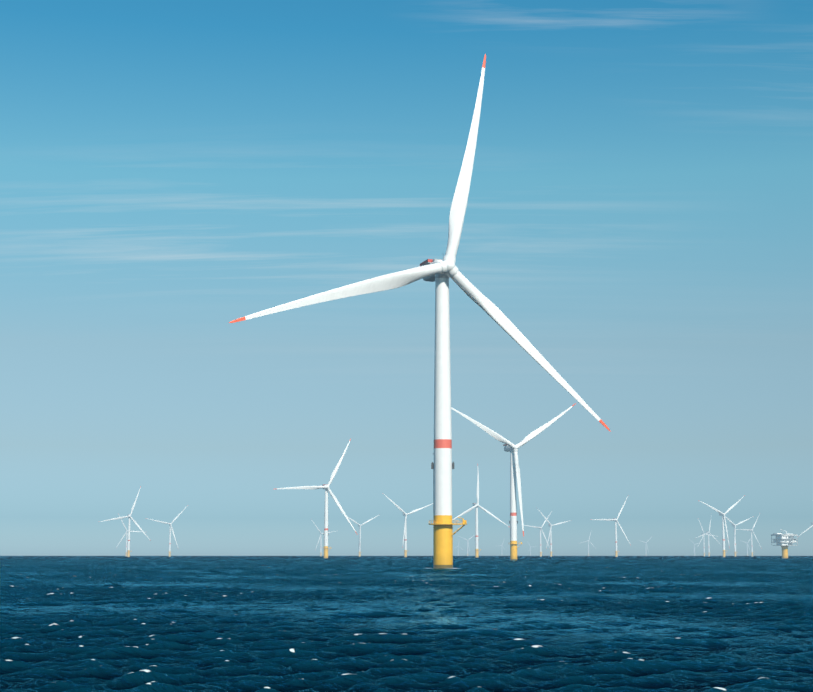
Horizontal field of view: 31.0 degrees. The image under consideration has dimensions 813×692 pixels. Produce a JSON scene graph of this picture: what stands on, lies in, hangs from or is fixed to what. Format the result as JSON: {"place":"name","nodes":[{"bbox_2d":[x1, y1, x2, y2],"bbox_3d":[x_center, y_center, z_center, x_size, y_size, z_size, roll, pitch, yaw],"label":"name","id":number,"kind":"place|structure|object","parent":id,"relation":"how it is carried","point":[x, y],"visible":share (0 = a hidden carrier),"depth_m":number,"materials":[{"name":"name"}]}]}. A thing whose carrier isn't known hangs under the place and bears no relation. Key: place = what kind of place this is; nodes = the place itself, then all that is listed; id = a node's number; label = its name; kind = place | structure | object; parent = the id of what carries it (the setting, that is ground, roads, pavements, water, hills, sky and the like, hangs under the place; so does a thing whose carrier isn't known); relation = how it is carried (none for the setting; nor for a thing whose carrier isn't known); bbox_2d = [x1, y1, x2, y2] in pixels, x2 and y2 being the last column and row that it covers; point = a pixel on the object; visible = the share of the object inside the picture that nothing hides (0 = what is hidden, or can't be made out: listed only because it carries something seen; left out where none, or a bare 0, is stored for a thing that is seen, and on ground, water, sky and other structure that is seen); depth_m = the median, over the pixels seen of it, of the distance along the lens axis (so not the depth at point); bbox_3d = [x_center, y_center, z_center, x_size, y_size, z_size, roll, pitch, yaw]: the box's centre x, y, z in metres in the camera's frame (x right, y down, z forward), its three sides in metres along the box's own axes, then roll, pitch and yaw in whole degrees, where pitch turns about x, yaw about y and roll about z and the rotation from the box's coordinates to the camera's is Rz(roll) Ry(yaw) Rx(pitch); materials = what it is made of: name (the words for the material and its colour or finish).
{"place":"outdoors","nodes":[
{"label":"outdoors","id":0,"kind":"place"},
{"bbox_2d":[0,556,812,691],"bbox_3d":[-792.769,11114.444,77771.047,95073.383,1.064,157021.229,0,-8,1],"label":"sea","id":1,"kind":"structure","parent":0,"point":[401,624],"depth_m":90.50,"materials":[{"name":"liquid"}]},
{"bbox_2d":[100,486,150,556],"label":"turbine","id":2,"kind":"object","parent":1,"relation":"in","point":[128,543],"visible":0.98,"depth_m":3698.72,"materials":[{"name":"metal"}]},
{"bbox_2d":[116,514,141,556],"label":"turbine","id":3,"kind":"object","parent":1,"relation":"in","point":[126,536],"visible":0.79,"depth_m":5961.58,"materials":[{"name":"metal"}]},
{"bbox_2d":[145,505,187,556],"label":"turbine","id":4,"kind":"object","parent":1,"relation":"in","point":[170,528],"visible":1,"depth_m":4617.45,"materials":[{"name":"metal"}]},
{"bbox_2d":[276,439,357,558],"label":"turbine","id":5,"kind":"object","parent":1,"relation":"in","point":[327,490],"visible":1,"depth_m":2124.60,"materials":[{"name":"metal"}]},
{"bbox_2d":[312,521,335,556],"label":"turbine","id":6,"kind":"object","parent":1,"relation":"in","point":[320,538],"visible":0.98,"depth_m":6584.06,"materials":[{"name":"metal"}]},
{"bbox_2d":[342,513,378,556],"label":"turbine","id":7,"kind":"object","parent":1,"relation":"in","point":[359,525],"visible":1,"depth_m":4850.53,"materials":[{"name":"metal"}]},
{"bbox_2d":[385,495,431,556],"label":"turbine","id":8,"kind":"object","parent":1,"relation":"in","point":[405,532],"visible":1,"depth_m":3543.24,"materials":[{"name":"metal"}]},
{"bbox_2d":[229,54,610,567],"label":"turbine","id":9,"kind":"object","parent":1,"relation":"in","point":[439,272],"visible":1,"depth_m":500.90,"materials":[{"name":"metal"}]},
{"bbox_2d":[459,535,473,555],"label":"turbine","id":10,"kind":"object","parent":1,"relation":"in","point":[467,544],"visible":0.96,"depth_m":9687.23,"materials":[{"name":"metal"}]},
{"bbox_2d":[452,472,508,557],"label":"turbine","id":11,"kind":"object","parent":1,"relation":"in","point":[476,506],"visible":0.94,"depth_m":2881.31,"materials":[{"name":"metal"}]},
{"bbox_2d":[451,403,575,559],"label":"turbine","id":12,"kind":"object","parent":1,"relation":"in","point":[512,448],"visible":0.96,"depth_m":1345.96,"materials":[{"name":"metal"}]},
{"bbox_2d":[523,511,551,556],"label":"turbine","id":13,"kind":"object","parent":1,"relation":"in","point":[540,528],"visible":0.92,"depth_m":5257.32,"materials":[{"name":"metal"}]},
{"bbox_2d":[539,511,571,556],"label":"turbine","id":14,"kind":"object","parent":1,"relation":"in","point":[550,532],"visible":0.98,"depth_m":4841.48,"materials":[{"name":"metal"}]},
{"bbox_2d":[581,533,596,555],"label":"turbine","id":15,"kind":"object","parent":1,"relation":"in","point":[588,544],"visible":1,"depth_m":9677.02,"materials":[{"name":"metal"}]},
{"bbox_2d":[592,496,630,556],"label":"turbine","id":16,"kind":"object","parent":1,"relation":"in","point":[616,544],"visible":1,"depth_m":4088.47,"materials":[{"name":"metal"}]},
{"bbox_2d":[698,519,713,556],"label":"turbine","id":17,"kind":"object","parent":1,"relation":"in","point":[703,540],"visible":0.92,"depth_m":6802.98,"materials":[{"name":"metal"}]},
{"bbox_2d":[696,520,719,556],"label":"turbine","id":18,"kind":"object","parent":1,"relation":"in","point":[708,533],"visible":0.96,"depth_m":6334.62,"materials":[{"name":"metal"}]},
{"bbox_2d":[698,495,744,556],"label":"turbine","id":19,"kind":"object","parent":1,"relation":"in","point":[723,521],"visible":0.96,"depth_m":3532.91,"materials":[{"name":"metal"}]},
{"bbox_2d":[725,516,753,556],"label":"turbine","id":20,"kind":"object","parent":1,"relation":"in","point":[733,524],"visible":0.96,"depth_m":4832.15,"materials":[{"name":"metal"}]},
{"bbox_2d":[736,516,761,556],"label":"turbine","id":21,"kind":"object","parent":1,"relation":"in","point":[751,530],"visible":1,"depth_m":5736.84,"materials":[{"name":"metal"}]},
{"bbox_2d":[771,529,797,558],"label":"substation","id":22,"kind":"object","parent":1,"relation":"in","point":[784,541],"visible":0.98,"depth_m":2067.35,"materials":[{"name":"metal"}]},
{"bbox_2d":[0,0,812,555],"label":"sky","id":23,"kind":"structure","parent":0,"point":[639,208],"materials":[{"name":"blue"}]}
]}

